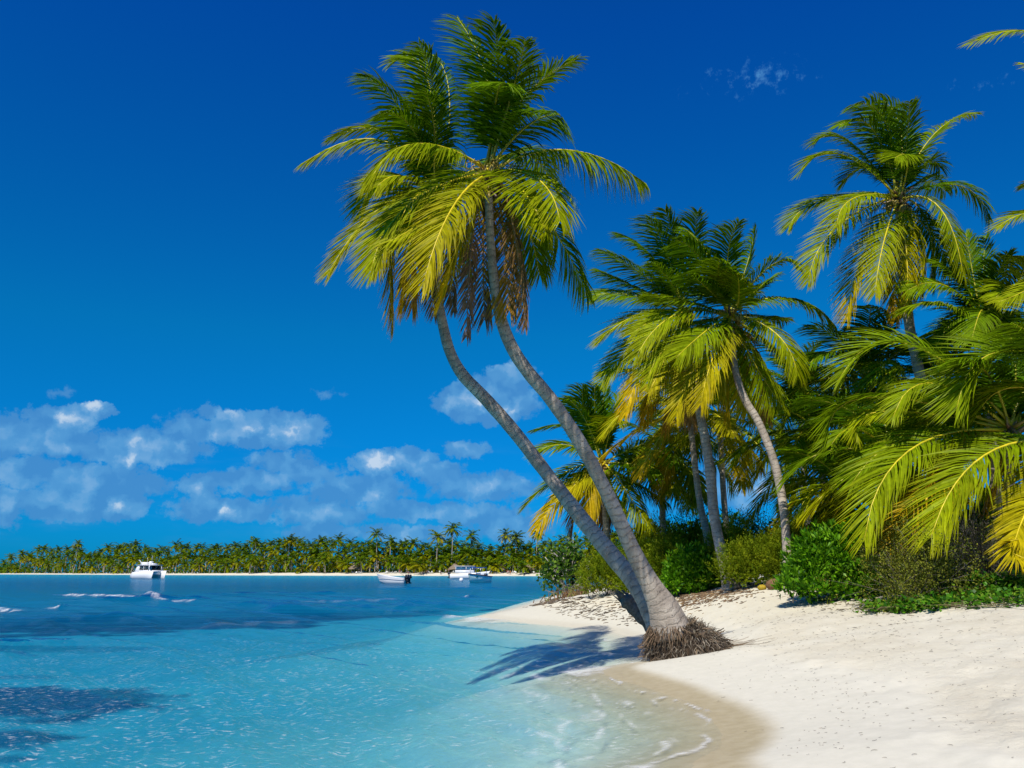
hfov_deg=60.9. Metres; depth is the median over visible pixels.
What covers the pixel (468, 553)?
coconut palm
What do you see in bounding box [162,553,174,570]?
coconut palm
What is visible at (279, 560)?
coconut palm
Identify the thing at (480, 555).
coconut palm
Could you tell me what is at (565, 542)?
coconut palm
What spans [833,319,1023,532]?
coconut palm
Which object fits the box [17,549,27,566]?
coconut palm
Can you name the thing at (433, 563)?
coconut palm
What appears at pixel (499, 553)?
coconut palm
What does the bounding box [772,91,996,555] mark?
coconut palm
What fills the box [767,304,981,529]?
coconut palm
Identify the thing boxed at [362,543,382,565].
coconut palm
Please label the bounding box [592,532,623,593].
feathery shrub
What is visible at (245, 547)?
coconut palm
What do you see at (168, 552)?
coconut palm
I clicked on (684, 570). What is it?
beach shrub
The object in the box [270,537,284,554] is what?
coconut palm
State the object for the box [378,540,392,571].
coconut palm
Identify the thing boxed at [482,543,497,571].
coconut palm
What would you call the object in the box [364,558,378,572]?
coconut palm
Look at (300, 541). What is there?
coconut palm
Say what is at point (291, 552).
coconut palm
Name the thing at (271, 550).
coconut palm
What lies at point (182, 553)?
coconut palm
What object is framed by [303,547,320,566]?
coconut palm
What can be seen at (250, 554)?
coconut palm
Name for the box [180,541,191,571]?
coconut palm
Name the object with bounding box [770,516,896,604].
beach shrub
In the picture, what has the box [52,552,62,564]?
coconut palm
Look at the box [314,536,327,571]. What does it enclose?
coconut palm
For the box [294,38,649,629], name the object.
coconut palm
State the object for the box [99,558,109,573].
coconut palm
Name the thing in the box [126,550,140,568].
coconut palm
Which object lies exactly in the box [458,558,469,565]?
coconut palm
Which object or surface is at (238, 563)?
coconut palm
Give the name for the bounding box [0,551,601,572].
undergrowth
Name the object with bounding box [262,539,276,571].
coconut palm
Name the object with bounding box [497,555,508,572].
coconut palm
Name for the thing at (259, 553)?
coconut palm
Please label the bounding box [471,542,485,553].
coconut palm
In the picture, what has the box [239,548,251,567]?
coconut palm
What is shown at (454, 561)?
coconut palm
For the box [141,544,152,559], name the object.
coconut palm
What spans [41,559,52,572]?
coconut palm
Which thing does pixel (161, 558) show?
coconut palm
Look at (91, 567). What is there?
coconut palm
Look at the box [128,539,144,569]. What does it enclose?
coconut palm
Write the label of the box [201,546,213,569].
coconut palm
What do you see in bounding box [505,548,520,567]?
coconut palm
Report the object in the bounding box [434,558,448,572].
coconut palm
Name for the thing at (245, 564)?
coconut palm
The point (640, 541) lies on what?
feathery shrub
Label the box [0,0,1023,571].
sky
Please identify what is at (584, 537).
coconut palm
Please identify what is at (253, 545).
coconut palm
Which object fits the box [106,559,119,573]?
coconut palm
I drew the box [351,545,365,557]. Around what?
coconut palm
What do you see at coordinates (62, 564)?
coconut palm
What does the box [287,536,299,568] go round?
coconut palm
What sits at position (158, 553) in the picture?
coconut palm
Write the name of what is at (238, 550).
coconut palm
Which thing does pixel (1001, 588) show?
beach vine
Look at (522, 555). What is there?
coconut palm
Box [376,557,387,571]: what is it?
coconut palm
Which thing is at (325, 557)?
coconut palm
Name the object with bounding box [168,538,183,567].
coconut palm
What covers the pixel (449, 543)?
coconut palm
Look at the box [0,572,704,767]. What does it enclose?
sea water
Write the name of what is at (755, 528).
feathery shrub
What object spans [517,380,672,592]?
coconut palm
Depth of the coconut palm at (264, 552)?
437.83 m
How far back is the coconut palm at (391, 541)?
396.05 m
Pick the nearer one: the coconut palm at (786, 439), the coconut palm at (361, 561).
the coconut palm at (786, 439)
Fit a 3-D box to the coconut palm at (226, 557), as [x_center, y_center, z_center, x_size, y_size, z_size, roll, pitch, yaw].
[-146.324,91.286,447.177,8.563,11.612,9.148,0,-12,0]
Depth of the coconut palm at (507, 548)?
396.14 m
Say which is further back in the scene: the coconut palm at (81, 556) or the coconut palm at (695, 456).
the coconut palm at (81, 556)
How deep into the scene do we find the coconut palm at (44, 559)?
556.31 m
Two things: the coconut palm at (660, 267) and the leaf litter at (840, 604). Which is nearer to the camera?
the leaf litter at (840, 604)
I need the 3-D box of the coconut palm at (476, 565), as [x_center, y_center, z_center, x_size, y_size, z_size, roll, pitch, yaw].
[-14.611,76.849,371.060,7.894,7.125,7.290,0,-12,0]
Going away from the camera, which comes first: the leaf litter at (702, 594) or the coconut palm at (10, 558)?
the leaf litter at (702, 594)
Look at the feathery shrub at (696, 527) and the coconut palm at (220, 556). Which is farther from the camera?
the coconut palm at (220, 556)
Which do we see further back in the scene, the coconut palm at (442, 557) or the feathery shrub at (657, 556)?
the coconut palm at (442, 557)
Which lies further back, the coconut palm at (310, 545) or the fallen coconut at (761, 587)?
the coconut palm at (310, 545)
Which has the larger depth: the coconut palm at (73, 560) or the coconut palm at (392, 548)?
the coconut palm at (73, 560)
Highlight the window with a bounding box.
[456,567,465,569]
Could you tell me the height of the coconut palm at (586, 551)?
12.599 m
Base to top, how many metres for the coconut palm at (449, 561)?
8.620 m
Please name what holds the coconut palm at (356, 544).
on the sand ground at (386, 678)
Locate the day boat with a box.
[468,567,492,582]
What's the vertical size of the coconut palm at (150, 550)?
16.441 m
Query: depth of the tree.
53.68 m
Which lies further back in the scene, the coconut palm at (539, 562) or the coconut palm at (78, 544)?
the coconut palm at (78, 544)
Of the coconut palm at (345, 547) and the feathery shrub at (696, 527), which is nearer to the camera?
the feathery shrub at (696, 527)
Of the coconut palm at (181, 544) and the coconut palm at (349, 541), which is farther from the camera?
the coconut palm at (181, 544)
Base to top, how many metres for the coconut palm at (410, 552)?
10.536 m
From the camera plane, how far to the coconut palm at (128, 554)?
498.25 m
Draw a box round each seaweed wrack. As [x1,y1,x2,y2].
[522,598,636,625]
[535,595,625,615]
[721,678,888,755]
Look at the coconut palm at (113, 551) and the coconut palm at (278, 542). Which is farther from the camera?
the coconut palm at (113, 551)
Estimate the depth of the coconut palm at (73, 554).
541.43 m
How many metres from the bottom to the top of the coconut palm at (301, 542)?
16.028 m
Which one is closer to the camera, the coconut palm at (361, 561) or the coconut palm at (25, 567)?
the coconut palm at (361, 561)
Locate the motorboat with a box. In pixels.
[376,574,411,582]
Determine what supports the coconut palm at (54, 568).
on the sand ground at (386, 678)
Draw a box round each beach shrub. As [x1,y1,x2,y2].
[619,518,687,554]
[659,539,720,595]
[676,508,761,574]
[760,502,815,576]
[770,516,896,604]
[872,513,912,568]
[935,507,1023,592]
[956,480,1022,531]
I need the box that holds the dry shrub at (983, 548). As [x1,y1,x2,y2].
[899,473,1021,587]
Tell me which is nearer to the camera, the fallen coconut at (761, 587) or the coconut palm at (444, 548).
the fallen coconut at (761, 587)
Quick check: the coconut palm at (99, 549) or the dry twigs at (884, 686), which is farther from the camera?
the coconut palm at (99, 549)
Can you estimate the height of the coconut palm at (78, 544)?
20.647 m
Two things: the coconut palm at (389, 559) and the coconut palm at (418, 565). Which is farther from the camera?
the coconut palm at (389, 559)
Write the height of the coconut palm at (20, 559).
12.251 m
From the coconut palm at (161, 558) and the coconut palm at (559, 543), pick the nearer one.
the coconut palm at (559, 543)
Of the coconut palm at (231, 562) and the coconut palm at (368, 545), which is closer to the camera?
the coconut palm at (368, 545)
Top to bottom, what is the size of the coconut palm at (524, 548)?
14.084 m
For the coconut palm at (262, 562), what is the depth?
421.68 m
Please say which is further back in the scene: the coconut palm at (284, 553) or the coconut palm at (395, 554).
the coconut palm at (284, 553)
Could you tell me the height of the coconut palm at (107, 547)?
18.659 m
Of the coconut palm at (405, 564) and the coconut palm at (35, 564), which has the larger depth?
the coconut palm at (35, 564)
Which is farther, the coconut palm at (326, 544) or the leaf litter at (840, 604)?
the coconut palm at (326, 544)
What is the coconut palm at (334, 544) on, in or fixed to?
on the sand ground at (386, 678)
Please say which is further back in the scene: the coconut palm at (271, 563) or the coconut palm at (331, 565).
the coconut palm at (271, 563)
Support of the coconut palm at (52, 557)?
on the sand ground at (386, 678)
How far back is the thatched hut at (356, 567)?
386.18 m
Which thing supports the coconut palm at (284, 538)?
on the sand ground at (386, 678)
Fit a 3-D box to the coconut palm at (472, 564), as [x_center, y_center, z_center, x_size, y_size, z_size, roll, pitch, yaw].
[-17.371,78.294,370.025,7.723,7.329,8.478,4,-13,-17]
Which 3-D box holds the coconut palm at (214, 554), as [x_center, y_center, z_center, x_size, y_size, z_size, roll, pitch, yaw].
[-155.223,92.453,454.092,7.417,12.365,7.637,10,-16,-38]
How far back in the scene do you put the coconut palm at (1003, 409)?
21.92 m
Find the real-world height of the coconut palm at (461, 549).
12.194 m
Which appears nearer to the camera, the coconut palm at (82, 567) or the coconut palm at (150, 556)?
the coconut palm at (150, 556)
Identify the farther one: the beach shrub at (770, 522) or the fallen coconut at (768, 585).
the beach shrub at (770, 522)
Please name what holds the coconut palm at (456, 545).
on the sand ground at (386, 678)
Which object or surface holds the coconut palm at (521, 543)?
on the sand ground at (386, 678)
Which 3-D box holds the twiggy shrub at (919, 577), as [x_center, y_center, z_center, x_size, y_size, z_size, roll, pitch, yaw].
[9.178,4.311,19.890,3.390,3.358,3.106,7,-14,-30]
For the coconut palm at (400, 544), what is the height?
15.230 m
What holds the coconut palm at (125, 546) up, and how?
on the sand ground at (386, 678)
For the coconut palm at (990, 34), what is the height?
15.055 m
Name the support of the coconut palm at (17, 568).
on the sand ground at (386, 678)
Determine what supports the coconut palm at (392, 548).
on the sand ground at (386, 678)
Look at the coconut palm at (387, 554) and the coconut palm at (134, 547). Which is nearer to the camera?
the coconut palm at (387, 554)
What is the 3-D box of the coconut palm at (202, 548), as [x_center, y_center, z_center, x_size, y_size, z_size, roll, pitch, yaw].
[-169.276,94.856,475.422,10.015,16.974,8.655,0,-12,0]
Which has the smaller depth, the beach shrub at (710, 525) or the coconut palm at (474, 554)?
the beach shrub at (710, 525)
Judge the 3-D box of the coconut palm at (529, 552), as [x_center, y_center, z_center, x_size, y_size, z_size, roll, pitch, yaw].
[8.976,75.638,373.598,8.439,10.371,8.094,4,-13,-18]
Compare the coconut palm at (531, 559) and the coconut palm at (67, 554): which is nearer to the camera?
the coconut palm at (531, 559)
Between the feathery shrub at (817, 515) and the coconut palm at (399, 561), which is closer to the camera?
the feathery shrub at (817, 515)
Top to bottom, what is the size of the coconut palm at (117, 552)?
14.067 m
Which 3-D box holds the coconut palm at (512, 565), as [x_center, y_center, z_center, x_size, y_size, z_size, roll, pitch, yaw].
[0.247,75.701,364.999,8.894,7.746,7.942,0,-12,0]
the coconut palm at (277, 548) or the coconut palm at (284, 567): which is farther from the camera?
the coconut palm at (277, 548)
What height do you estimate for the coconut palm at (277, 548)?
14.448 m
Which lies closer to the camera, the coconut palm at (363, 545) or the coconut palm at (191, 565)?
the coconut palm at (363, 545)
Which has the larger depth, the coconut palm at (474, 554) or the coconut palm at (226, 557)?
the coconut palm at (226, 557)
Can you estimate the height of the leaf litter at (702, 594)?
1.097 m
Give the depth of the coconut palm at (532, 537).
377.14 m
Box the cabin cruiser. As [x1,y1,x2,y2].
[448,566,489,578]
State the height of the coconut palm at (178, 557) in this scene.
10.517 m
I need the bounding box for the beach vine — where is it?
[849,569,1023,613]
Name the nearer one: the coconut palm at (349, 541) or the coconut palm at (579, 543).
the coconut palm at (579, 543)
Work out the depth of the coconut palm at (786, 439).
33.01 m
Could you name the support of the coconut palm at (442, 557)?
on the sand ground at (386, 678)
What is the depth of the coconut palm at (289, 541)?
426.66 m
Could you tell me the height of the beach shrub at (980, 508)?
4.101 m
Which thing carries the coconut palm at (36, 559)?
on the sand ground at (386, 678)
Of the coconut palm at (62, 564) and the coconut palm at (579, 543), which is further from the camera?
the coconut palm at (62, 564)
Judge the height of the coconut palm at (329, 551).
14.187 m
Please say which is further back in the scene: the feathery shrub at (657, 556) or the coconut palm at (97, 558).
the coconut palm at (97, 558)
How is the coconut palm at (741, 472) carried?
on the sand ground at (386, 678)
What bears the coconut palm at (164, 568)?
on the sand ground at (386, 678)
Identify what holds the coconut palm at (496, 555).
on the sand ground at (386, 678)
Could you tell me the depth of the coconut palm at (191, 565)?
446.74 m
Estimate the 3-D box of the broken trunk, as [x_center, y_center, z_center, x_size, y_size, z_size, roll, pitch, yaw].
[2.866,5.206,19.629,1.150,1.178,0.480,-2,-12,7]
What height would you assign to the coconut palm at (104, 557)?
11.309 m
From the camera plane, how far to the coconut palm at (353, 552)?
406.58 m
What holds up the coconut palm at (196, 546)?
on the sand ground at (386, 678)
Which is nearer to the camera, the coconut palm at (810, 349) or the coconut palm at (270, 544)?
the coconut palm at (810, 349)
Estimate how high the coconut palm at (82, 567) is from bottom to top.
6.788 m
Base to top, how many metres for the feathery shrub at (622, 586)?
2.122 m
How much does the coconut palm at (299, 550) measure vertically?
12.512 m
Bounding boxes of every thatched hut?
[348,562,360,572]
[448,563,457,571]
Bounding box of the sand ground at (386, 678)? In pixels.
[0,572,1023,767]
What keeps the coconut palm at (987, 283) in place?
on the sand ground at (386, 678)
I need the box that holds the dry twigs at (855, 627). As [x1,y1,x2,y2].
[708,600,1015,658]
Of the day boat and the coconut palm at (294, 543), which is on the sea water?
the day boat
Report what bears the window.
in the cabin cruiser
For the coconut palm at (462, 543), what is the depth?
397.45 m
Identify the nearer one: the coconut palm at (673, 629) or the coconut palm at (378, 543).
the coconut palm at (673, 629)
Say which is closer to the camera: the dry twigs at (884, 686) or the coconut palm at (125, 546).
the dry twigs at (884, 686)
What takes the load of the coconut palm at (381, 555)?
on the sand ground at (386, 678)
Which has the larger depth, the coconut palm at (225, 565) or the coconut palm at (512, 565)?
the coconut palm at (225, 565)
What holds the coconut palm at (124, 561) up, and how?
on the sand ground at (386, 678)
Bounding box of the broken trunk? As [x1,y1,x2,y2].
[613,589,646,634]
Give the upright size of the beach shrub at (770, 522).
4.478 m
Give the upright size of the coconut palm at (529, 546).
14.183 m
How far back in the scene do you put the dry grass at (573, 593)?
51.36 m
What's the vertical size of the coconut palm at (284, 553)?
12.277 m
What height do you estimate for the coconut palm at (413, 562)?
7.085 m
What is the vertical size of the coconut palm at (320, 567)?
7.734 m
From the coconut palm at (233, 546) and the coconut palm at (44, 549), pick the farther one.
the coconut palm at (44, 549)
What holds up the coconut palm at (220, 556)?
on the sand ground at (386, 678)
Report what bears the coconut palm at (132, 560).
on the sand ground at (386, 678)
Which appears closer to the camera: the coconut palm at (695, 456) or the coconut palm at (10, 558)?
the coconut palm at (695, 456)
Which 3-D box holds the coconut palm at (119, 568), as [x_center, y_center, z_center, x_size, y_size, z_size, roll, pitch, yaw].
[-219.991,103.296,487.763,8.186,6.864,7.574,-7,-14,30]
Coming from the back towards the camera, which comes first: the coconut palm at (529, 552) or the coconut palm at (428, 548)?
the coconut palm at (428, 548)
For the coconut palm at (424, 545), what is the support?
on the sand ground at (386, 678)
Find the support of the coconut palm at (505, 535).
on the sand ground at (386, 678)
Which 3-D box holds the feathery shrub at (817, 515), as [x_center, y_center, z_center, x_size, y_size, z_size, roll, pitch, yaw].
[9.739,5.395,27.820,3.886,3.644,2.552,0,-12,0]
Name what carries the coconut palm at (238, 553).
on the sand ground at (386, 678)
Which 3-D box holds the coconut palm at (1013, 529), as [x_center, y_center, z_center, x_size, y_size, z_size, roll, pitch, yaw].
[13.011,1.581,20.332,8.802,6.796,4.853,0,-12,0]
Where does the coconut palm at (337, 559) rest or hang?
on the sand ground at (386, 678)
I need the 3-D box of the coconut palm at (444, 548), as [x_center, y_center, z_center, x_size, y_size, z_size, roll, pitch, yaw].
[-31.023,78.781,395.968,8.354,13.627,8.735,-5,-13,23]
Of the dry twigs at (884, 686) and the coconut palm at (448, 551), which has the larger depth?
the coconut palm at (448, 551)
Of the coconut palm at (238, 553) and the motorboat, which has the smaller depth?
the motorboat
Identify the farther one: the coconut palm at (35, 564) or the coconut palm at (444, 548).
the coconut palm at (35, 564)
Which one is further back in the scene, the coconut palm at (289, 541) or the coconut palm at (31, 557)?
the coconut palm at (31, 557)
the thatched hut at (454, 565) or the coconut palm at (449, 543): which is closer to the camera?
the thatched hut at (454, 565)
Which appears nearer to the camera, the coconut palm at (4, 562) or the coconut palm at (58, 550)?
the coconut palm at (58, 550)
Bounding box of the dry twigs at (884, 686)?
[644,625,1017,767]
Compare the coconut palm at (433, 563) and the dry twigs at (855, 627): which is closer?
the dry twigs at (855, 627)
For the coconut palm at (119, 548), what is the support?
on the sand ground at (386, 678)
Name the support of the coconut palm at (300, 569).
on the sand ground at (386, 678)
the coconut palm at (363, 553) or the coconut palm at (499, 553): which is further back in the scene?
the coconut palm at (363, 553)
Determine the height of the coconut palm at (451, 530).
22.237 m
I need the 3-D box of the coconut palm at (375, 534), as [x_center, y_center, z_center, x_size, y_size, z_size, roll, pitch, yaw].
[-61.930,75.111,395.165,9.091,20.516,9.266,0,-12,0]
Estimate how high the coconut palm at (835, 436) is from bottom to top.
6.095 m
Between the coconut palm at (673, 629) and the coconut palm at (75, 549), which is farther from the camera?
the coconut palm at (75, 549)
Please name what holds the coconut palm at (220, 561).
on the sand ground at (386, 678)
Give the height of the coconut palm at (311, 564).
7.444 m
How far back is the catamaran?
231.13 m
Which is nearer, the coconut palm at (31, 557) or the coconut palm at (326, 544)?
the coconut palm at (326, 544)
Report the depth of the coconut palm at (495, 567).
362.46 m
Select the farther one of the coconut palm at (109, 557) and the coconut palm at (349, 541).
the coconut palm at (109, 557)
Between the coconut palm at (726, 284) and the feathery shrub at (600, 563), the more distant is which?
the feathery shrub at (600, 563)
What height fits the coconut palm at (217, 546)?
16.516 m
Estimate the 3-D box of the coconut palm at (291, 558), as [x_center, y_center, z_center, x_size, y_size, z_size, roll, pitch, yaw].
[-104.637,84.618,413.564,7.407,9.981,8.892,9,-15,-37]
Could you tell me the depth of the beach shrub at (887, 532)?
25.48 m
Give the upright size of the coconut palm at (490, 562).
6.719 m
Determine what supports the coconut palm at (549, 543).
on the sand ground at (386, 678)
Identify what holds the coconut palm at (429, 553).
on the sand ground at (386, 678)
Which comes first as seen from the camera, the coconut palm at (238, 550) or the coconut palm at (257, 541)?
the coconut palm at (257, 541)
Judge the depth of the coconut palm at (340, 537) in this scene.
427.44 m
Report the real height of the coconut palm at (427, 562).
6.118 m
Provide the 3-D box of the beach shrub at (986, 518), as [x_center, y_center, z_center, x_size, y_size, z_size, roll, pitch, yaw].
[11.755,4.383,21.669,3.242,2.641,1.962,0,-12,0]
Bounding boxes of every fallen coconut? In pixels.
[757,585,765,589]
[765,579,777,589]
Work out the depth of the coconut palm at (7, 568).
573.25 m
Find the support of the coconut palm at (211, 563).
on the sand ground at (386, 678)
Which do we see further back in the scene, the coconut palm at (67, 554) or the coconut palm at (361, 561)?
the coconut palm at (67, 554)
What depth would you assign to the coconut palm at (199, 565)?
443.40 m
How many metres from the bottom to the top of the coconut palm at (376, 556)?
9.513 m
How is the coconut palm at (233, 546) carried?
on the sand ground at (386, 678)
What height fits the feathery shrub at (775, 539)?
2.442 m
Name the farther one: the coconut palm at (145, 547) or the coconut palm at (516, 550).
the coconut palm at (145, 547)
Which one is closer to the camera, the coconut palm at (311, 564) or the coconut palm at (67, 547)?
the coconut palm at (311, 564)
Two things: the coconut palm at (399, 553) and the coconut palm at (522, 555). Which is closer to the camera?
the coconut palm at (522, 555)
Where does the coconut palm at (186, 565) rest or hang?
on the sand ground at (386, 678)
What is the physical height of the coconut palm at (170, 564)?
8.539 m
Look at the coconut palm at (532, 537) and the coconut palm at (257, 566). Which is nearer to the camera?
the coconut palm at (532, 537)
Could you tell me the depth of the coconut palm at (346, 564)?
387.03 m
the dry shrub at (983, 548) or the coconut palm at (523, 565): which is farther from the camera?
the coconut palm at (523, 565)
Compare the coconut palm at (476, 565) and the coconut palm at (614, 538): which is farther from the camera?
the coconut palm at (476, 565)
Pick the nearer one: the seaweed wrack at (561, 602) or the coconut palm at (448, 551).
the seaweed wrack at (561, 602)
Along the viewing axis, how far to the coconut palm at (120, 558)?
501.97 m
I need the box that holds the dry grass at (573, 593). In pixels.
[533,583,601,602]
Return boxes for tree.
[536,532,597,596]
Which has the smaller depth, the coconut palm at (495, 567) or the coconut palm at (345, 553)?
the coconut palm at (495, 567)
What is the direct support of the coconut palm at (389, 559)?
on the sand ground at (386, 678)
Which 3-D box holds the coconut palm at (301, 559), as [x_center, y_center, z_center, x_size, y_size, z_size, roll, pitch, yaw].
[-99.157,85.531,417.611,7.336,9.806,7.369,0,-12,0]
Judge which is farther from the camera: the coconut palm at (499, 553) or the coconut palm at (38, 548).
the coconut palm at (38, 548)
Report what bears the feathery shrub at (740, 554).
on the sand ground at (386, 678)
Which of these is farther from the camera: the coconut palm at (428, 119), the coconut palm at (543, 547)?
the coconut palm at (543, 547)
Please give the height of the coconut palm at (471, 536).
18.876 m
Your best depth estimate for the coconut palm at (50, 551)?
565.09 m
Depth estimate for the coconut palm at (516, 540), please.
381.96 m
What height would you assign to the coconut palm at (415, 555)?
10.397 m
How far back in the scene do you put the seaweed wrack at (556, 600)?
34.48 m
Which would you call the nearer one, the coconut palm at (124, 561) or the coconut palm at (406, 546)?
the coconut palm at (406, 546)
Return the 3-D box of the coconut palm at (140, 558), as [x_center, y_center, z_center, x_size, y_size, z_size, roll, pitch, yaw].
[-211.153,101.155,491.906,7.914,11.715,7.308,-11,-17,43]
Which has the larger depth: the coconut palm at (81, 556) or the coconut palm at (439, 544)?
the coconut palm at (81, 556)
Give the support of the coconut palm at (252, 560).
on the sand ground at (386, 678)
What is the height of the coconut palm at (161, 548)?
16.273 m
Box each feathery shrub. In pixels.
[573,547,627,597]
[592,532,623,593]
[608,552,662,593]
[616,510,685,560]
[640,529,689,577]
[654,503,711,548]
[696,526,781,588]
[698,510,759,577]
[722,500,780,578]
[744,518,806,580]
[757,497,849,574]
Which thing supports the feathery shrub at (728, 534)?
on the sand ground at (386, 678)
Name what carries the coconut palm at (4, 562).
on the sand ground at (386, 678)
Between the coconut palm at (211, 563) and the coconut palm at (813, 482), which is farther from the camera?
the coconut palm at (211, 563)
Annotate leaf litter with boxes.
[672,582,771,613]
[763,591,951,619]
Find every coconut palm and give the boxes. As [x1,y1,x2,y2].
[0,559,9,566]
[2,565,13,572]
[4,553,16,565]
[11,564,23,572]
[15,555,26,570]
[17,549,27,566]
[21,563,32,572]
[23,552,36,563]
[31,545,43,569]
[31,559,40,572]
[33,553,45,570]
[36,544,48,570]
[37,554,49,567]
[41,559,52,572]
[46,546,55,570]
[46,553,57,572]
[49,562,58,572]
[51,545,63,564]
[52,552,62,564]
[52,559,68,573]
[60,550,72,572]
[62,544,71,562]
[67,544,77,568]
[67,550,79,570]
[69,559,78,573]
[71,539,83,572]
[74,550,87,568]
[76,563,86,572]
[82,551,95,571]
[84,561,98,573]
[93,552,105,567]
[95,546,108,570]
[98,554,110,571]
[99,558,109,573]
[100,542,113,572]
[103,553,116,570]
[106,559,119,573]
[107,546,119,568]
[109,549,123,564]
[111,562,125,573]
[113,542,126,553]
[116,553,130,562]
[117,557,131,573]
[119,542,131,552]
[121,543,133,572]
[122,551,133,572]
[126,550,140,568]
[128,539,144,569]
[128,555,139,572]
[135,553,144,563]
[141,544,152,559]
[144,547,154,556]
[145,553,156,560]
[153,549,163,559]
[155,545,166,554]
[156,557,165,565]
[158,563,168,572]
[161,546,173,557]
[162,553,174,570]
[165,557,177,572]
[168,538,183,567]
[171,554,184,571]
[175,542,186,563]
[175,548,188,571]
[179,559,190,573]
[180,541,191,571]
[181,549,194,571]
[188,559,198,573]
[189,542,202,572]
[189,551,203,564]
[193,542,208,554]
[193,559,205,572]
[195,549,209,564]
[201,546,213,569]
[205,557,217,573]
[207,549,220,571]
[210,543,223,572]
[211,558,225,571]
[214,550,225,562]
[215,558,234,572]
[218,550,235,569]
[220,543,231,554]
[226,541,243,567]
[227,559,236,572]
[230,543,247,567]
[231,547,243,561]
[233,559,244,573]
[238,558,250,571]
[239,543,252,572]
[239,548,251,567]
[243,549,259,571]
[243,554,259,573]
[245,536,259,569]
[246,555,264,572]
[249,536,262,569]
[251,550,264,569]
[257,540,267,557]
[259,546,271,557]
[259,556,272,572]
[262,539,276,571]
[264,547,279,566]
[265,555,281,573]
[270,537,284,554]
[270,543,285,572]
[275,557,284,572]
[276,547,292,572]
[276,555,293,571]
[277,537,288,560]
[283,533,297,568]
[284,545,295,572]
[284,552,299,569]
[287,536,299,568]
[289,546,305,566]
[292,537,307,548]
[293,561,307,573]
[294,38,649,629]
[298,540,308,565]
[298,552,310,563]
[303,539,318,568]
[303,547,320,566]
[306,557,317,571]
[310,544,323,571]
[312,556,327,572]
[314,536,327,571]
[316,537,332,571]
[317,551,333,573]
[321,543,335,563]
[324,537,338,549]
[326,557,339,572]
[330,547,344,563]
[331,533,347,557]
[334,557,348,572]
[337,542,349,568]
[338,558,352,573]
[339,548,350,559]
[342,537,357,549]
[346,547,357,563]
[347,9,773,661]
[349,541,360,557]
[350,555,367,570]
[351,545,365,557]
[355,540,368,571]
[358,548,373,564]
[362,540,375,556]
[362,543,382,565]
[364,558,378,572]
[367,527,385,569]
[367,551,381,572]
[369,539,383,567]
[372,547,385,566]
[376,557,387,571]
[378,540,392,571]
[382,549,393,570]
[382,555,398,572]
[384,535,396,552]
[385,541,399,565]
[387,547,403,563]
[391,556,405,571]
[394,539,407,552]
[394,548,406,558]
[398,538,414,554]
[399,556,414,572]
[401,549,418,571]
[406,536,423,550]
[407,557,419,572]
[409,549,424,561]
[411,558,426,574]
[415,541,428,553]
[417,550,430,563]
[421,559,430,571]
[422,541,434,568]
[423,547,435,569]
[426,558,440,571]
[427,547,443,561]
[428,529,445,566]
[432,541,443,550]
[434,551,450,570]
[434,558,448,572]
[436,542,453,553]
[439,547,456,559]
[439,552,456,567]
[440,536,456,565]
[444,521,461,559]
[446,556,460,571]
[448,537,464,553]
[453,541,471,561]
[453,544,471,562]
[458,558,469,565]
[459,548,477,562]
[463,529,480,547]
[463,559,479,571]
[467,547,482,563]
[469,556,482,570]
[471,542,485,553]
[475,559,493,571]
[476,550,487,571]
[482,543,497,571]
[483,548,497,560]
[483,558,498,572]
[486,549,505,561]
[488,558,505,573]
[493,550,508,566]
[497,528,514,565]
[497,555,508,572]
[498,542,510,554]
[503,555,520,572]
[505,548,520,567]
[508,540,527,567]
[509,530,525,567]
[512,548,523,565]
[515,559,533,574]
[516,541,532,555]
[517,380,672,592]
[518,550,530,561]
[523,540,538,553]
[523,548,539,562]
[525,554,535,566]
[530,527,544,567]
[532,558,543,572]
[535,539,552,548]
[542,537,556,550]
[553,535,566,547]
[559,533,576,545]
[571,537,584,548]
[579,535,589,554]
[581,204,740,590]
[581,541,595,556]
[595,361,768,545]
[609,400,737,543]
[610,530,618,542]
[619,217,837,562]
[636,360,804,529]
[700,363,875,529]
[732,334,882,524]
[762,441,906,532]
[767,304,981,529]
[768,390,998,544]
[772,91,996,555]
[806,324,1023,560]
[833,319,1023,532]
[890,228,1023,522]
[893,309,1023,575]
[958,29,1023,68]
[983,181,1023,314]
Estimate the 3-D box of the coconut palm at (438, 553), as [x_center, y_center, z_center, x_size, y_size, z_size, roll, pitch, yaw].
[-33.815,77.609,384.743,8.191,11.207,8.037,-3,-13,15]
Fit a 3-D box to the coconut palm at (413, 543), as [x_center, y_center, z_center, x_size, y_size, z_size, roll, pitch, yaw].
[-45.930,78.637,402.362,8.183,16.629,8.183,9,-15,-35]
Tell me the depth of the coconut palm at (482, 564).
363.87 m
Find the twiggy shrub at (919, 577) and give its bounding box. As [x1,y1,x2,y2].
[814,497,1006,614]
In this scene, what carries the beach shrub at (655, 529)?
on the sand ground at (386, 678)
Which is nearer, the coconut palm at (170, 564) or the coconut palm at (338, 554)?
the coconut palm at (338, 554)
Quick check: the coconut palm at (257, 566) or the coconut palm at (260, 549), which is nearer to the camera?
the coconut palm at (257, 566)
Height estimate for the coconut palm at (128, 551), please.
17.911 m
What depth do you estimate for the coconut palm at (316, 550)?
414.37 m
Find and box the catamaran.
[130,558,165,577]
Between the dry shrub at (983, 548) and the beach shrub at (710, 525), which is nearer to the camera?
the dry shrub at (983, 548)
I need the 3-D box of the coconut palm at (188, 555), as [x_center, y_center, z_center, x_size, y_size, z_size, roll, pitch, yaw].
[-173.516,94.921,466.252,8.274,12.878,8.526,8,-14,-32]
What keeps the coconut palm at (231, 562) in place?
on the sand ground at (386, 678)
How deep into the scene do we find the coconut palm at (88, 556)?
522.63 m

